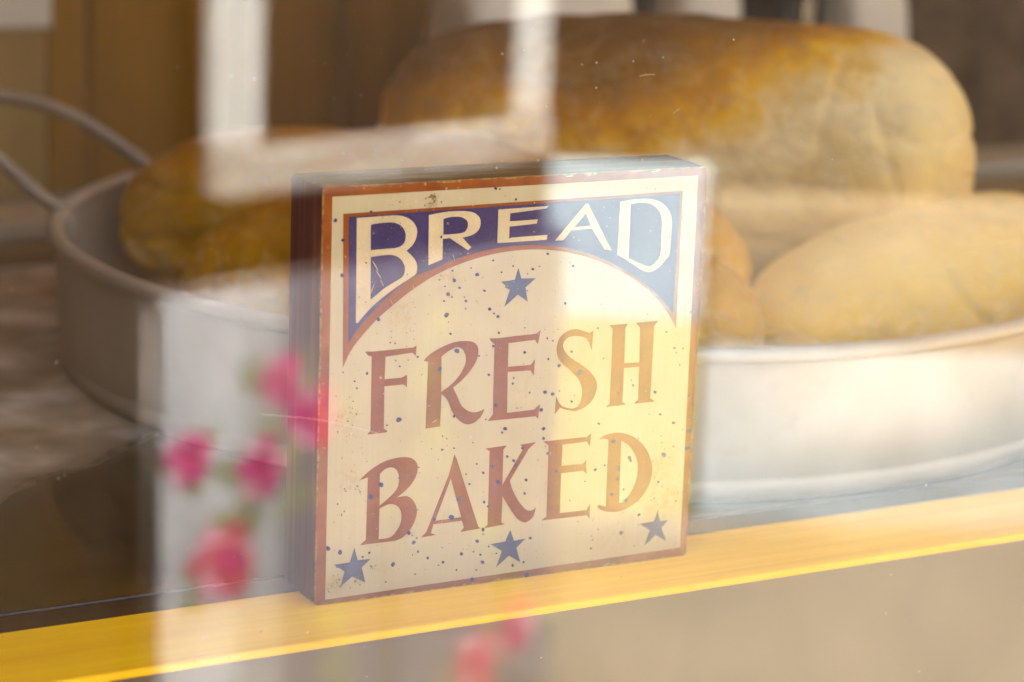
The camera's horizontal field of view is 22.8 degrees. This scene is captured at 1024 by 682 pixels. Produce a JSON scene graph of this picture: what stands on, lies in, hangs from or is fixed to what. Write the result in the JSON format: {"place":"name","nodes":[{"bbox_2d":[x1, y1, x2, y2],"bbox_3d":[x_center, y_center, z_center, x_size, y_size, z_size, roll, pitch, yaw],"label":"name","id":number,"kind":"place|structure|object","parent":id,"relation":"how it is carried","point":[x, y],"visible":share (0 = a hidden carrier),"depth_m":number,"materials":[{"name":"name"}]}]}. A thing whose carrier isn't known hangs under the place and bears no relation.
{"place":"outdoors","nodes":[
{"label":"outdoors","id":0,"kind":"place"},
{"label":"pavement","id":1,"kind":"structure","parent":0,"visible":0},
{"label":"shop floor","id":2,"kind":"structure","parent":1,"relation":"on","visible":0},
{"bbox_2d":[0,0,431,195],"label":"back panelling","id":3,"kind":"object","parent":2,"relation":"on","point":[111,65],"visible":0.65,"depth_m":1.80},
{"bbox_2d":[0,0,50,27],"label":"price card","id":4,"kind":"object","parent":3,"relation":"attached to","point":[25,13],"visible":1,"depth_m":1.74,"materials":[{"name":"white paper"}]},
{"bbox_2d":[0,192,1023,681],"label":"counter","id":5,"kind":"object","parent":2,"relation":"on","point":[952,616],"depth_m":1.79,"materials":[{"name":"beige"}]},
{"bbox_2d":[425,0,632,40],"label":"flour bag","id":6,"kind":"object","parent":5,"relation":"on","point":[446,15],"visible":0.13,"depth_m":1.67,"materials":[{"name":"white paper"}]},
{"bbox_2d":[632,0,651,13],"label":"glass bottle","id":7,"kind":"object","parent":5,"relation":"on","point":[642,6],"depth_m":1.73,"materials":[{"name":"glass"}]},
{"bbox_2d":[651,0,740,17],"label":"flour bag","id":8,"kind":"object","parent":5,"relation":"on","point":[726,8],"visible":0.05,"depth_m":1.73,"materials":[{"name":"white paper"}]},
{"bbox_2d":[741,0,823,23],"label":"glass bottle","id":9,"kind":"object","parent":5,"relation":"on","point":[805,11],"depth_m":1.76,"materials":[{"name":"glass"}]},
{"bbox_2d":[822,0,907,39],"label":"flour bag","id":10,"kind":"object","parent":5,"relation":"on","point":[888,16],"visible":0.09,"depth_m":1.79,"materials":[{"name":"white paper"}]},
{"bbox_2d":[907,0,1023,147],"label":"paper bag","id":11,"kind":"object","parent":5,"relation":"on","point":[975,48],"visible":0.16,"depth_m":1.87,"materials":[{"name":"brown paper"}]},
{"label":"shop front wall","id":12,"kind":"structure","parent":1,"relation":"on","visible":0},
{"bbox_2d":[0,145,1023,681],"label":"display shelf","id":13,"kind":"object","parent":12,"relation":"attached to","point":[130,549],"visible":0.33,"depth_m":0.95,"materials":[{"name":"yellow wood"}]},
{"bbox_2d":[285,154,707,604],"bbox_3d":[-0.005,0.011,0.901,0.150,0.146,0.028,-5,15,-27],"label":"bread sign","id":14,"kind":"object","parent":13,"relation":"on","point":[557,381],"visible":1,"depth_m":0.88,"materials":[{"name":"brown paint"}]},
{"bbox_2d":[0,89,1023,501],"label":"bread pan","id":15,"kind":"object","parent":13,"relation":"on","point":[156,351],"visible":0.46,"depth_m":1.03,"materials":[{"name":"metal"}]},
{"bbox_2d":[119,126,751,289],"bbox_3d":[-0.043,-0.051,1.240,0.334,0.102,0.116,8,15,21],"label":"bread loaf","id":16,"kind":"object","parent":15,"relation":"in","point":[173,218],"visible":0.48,"depth_m":1.23,"materials":[{"name":"brown food"}]},
{"bbox_2d":[179,197,764,346],"bbox_3d":[-0.021,-0.020,1.126,0.274,0.086,0.109,7,14,19],"label":"bread loaf","id":17,"kind":"object","parent":15,"relation":"in","point":[243,245],"visible":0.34,"depth_m":1.11,"materials":[{"name":"brown food"}]},
{"bbox_2d":[377,12,975,281],"bbox_3d":[0.079,-0.100,1.290,0.309,0.130,0.136,3,17,12],"label":"bread loaf","id":18,"kind":"object","parent":15,"relation":"in","point":[825,94],"visible":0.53,"depth_m":1.23,"materials":[{"name":"brown food"}]},
{"bbox_2d":[749,191,1023,345],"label":"bread loaf","id":19,"kind":"object","parent":15,"relation":"in","point":[954,263],"visible":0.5,"depth_m":1.15,"materials":[{"name":"beige food"}]},
{"bbox_3d":[1.146,-0.039,1.453,3.298,1.930,0.004,-5,15,-27],"label":"window pane","id":20,"kind":"object","parent":12,"relation":"attached to","visible":0},
{"bbox_2d":[9,0,1007,676],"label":"window dust","id":21,"kind":"object","parent":20,"relation":"attached to","point":[427,328],"depth_m":0.82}
]}

